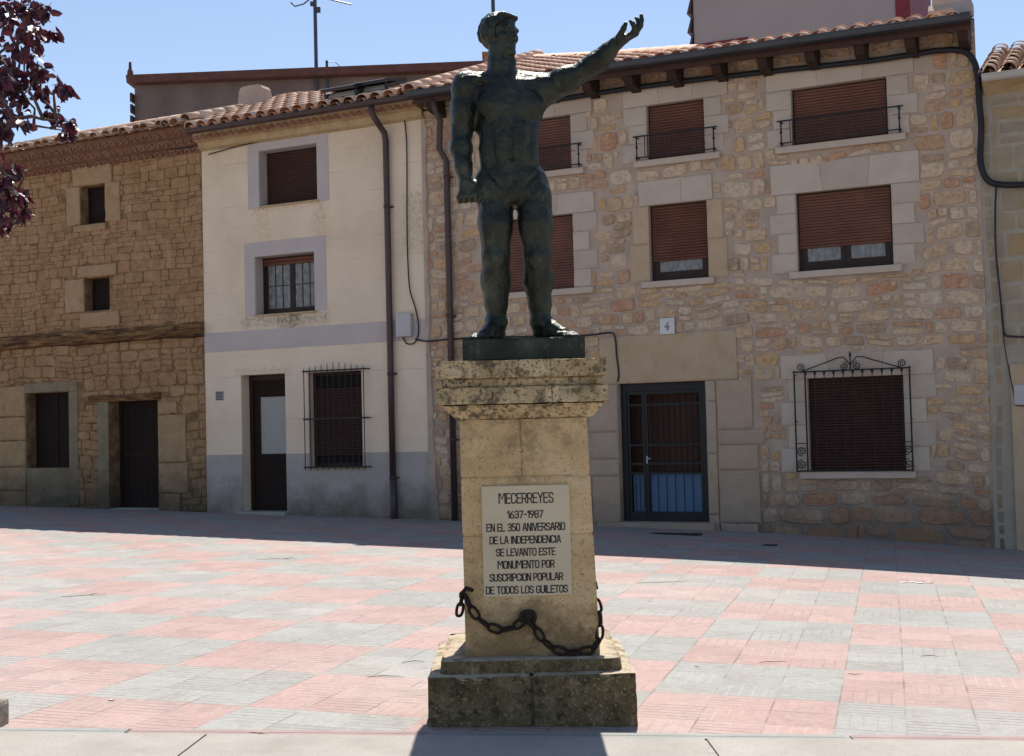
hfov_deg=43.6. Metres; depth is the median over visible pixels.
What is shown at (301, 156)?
window
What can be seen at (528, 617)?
broken chain
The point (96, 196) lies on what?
window
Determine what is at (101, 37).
sky
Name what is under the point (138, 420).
door
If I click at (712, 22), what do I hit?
mauve rendered house
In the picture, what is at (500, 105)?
bronze statue
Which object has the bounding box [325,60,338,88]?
aerial mast
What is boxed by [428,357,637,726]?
stone pedestal
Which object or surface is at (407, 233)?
power cable
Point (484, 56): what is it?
brick chimney
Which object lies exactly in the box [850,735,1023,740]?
paving border
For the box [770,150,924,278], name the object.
window
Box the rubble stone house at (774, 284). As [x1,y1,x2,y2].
[402,0,994,547]
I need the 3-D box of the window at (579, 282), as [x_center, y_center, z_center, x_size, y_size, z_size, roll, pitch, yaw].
[0.492,-2.222,21.711,2.098,1.703,0.224,-2,-2,26]
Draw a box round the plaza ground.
[0,506,1023,755]
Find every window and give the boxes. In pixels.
[36,392,68,467]
[88,186,105,223]
[92,278,109,310]
[255,254,316,316]
[259,147,318,207]
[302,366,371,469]
[509,191,597,298]
[538,91,593,177]
[622,80,728,168]
[630,174,727,288]
[766,47,917,154]
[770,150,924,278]
[780,349,936,478]
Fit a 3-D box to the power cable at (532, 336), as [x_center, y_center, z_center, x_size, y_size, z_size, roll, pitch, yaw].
[0.025,-0.320,21.800,3.844,0.916,0.028,-2,-2,26]
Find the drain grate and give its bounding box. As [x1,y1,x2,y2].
[649,532,702,535]
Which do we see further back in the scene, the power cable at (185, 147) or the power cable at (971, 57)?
the power cable at (185, 147)
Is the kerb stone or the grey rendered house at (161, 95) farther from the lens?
the grey rendered house at (161, 95)
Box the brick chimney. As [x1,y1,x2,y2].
[482,51,487,62]
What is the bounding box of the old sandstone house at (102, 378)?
[0,102,250,511]
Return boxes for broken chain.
[455,581,603,655]
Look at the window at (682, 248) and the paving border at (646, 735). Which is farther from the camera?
the window at (682, 248)
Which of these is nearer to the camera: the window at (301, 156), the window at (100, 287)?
the window at (301, 156)
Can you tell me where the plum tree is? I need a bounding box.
[0,0,80,238]
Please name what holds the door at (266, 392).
in the cream painted house at (319, 394)
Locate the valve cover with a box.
[761,544,777,545]
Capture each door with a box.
[110,400,158,510]
[236,374,288,514]
[597,381,717,530]
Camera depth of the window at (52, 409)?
26.86 m
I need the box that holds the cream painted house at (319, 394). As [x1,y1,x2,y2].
[184,77,440,519]
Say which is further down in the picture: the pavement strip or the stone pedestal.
the pavement strip
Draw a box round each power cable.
[168,145,197,149]
[208,109,426,154]
[402,120,418,344]
[415,332,618,381]
[555,47,1023,187]
[994,187,1023,337]
[998,268,1023,406]
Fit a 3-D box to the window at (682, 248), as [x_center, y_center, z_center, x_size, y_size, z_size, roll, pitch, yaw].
[2.677,-2.348,20.647,1.634,1.751,0.224,-2,-2,26]
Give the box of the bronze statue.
[449,11,643,360]
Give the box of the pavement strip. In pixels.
[0,732,1023,755]
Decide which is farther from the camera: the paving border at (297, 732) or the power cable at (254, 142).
the power cable at (254, 142)
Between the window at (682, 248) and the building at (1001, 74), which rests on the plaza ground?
the building at (1001, 74)
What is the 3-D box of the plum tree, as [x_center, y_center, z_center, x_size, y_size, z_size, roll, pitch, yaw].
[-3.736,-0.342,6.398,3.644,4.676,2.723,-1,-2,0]
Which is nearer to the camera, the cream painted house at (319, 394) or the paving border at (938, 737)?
the paving border at (938, 737)
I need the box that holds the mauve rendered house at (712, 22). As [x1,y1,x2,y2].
[687,0,930,47]
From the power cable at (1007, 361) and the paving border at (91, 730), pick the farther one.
the power cable at (1007, 361)
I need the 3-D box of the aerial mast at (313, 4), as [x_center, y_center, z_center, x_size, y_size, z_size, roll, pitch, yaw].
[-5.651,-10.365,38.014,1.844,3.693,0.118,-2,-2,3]
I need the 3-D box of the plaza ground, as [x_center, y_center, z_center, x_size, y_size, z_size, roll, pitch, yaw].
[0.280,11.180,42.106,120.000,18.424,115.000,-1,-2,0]
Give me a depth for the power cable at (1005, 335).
18.43 m
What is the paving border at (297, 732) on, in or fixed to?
on the plaza ground
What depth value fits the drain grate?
19.22 m
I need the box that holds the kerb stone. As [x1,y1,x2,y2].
[0,698,9,726]
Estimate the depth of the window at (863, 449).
19.31 m
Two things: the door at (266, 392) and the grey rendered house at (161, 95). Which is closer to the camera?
the door at (266, 392)
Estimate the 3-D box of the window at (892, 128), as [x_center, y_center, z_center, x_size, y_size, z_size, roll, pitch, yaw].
[4.993,-4.208,19.519,2.272,1.394,0.302,-2,-2,26]
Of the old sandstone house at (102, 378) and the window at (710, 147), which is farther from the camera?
the old sandstone house at (102, 378)
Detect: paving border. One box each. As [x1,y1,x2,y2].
[0,727,131,732]
[126,729,427,735]
[427,731,846,738]
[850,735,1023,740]
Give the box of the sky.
[0,0,1023,144]
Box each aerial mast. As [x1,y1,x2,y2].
[290,0,351,90]
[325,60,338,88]
[491,0,494,12]
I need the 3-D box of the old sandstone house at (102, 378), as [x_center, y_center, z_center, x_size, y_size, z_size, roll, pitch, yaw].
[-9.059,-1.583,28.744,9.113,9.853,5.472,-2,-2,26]
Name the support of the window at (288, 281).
in the cream painted house at (319, 394)
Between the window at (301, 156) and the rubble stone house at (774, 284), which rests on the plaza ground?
the rubble stone house at (774, 284)
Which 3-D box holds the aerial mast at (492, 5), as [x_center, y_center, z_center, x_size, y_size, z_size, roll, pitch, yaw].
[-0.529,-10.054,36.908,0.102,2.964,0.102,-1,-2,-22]
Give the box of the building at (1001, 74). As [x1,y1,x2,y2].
[978,40,1023,550]
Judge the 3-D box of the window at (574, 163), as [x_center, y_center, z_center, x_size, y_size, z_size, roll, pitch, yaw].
[0.431,-4.072,21.746,2.069,1.388,0.302,-2,-2,26]
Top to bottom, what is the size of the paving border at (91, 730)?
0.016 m
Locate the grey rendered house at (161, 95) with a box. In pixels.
[126,61,483,121]
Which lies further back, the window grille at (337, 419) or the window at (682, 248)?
the window grille at (337, 419)
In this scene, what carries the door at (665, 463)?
in the rubble stone house at (774, 284)
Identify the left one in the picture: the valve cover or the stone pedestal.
the stone pedestal
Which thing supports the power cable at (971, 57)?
attached to the rubble stone house at (774, 284)

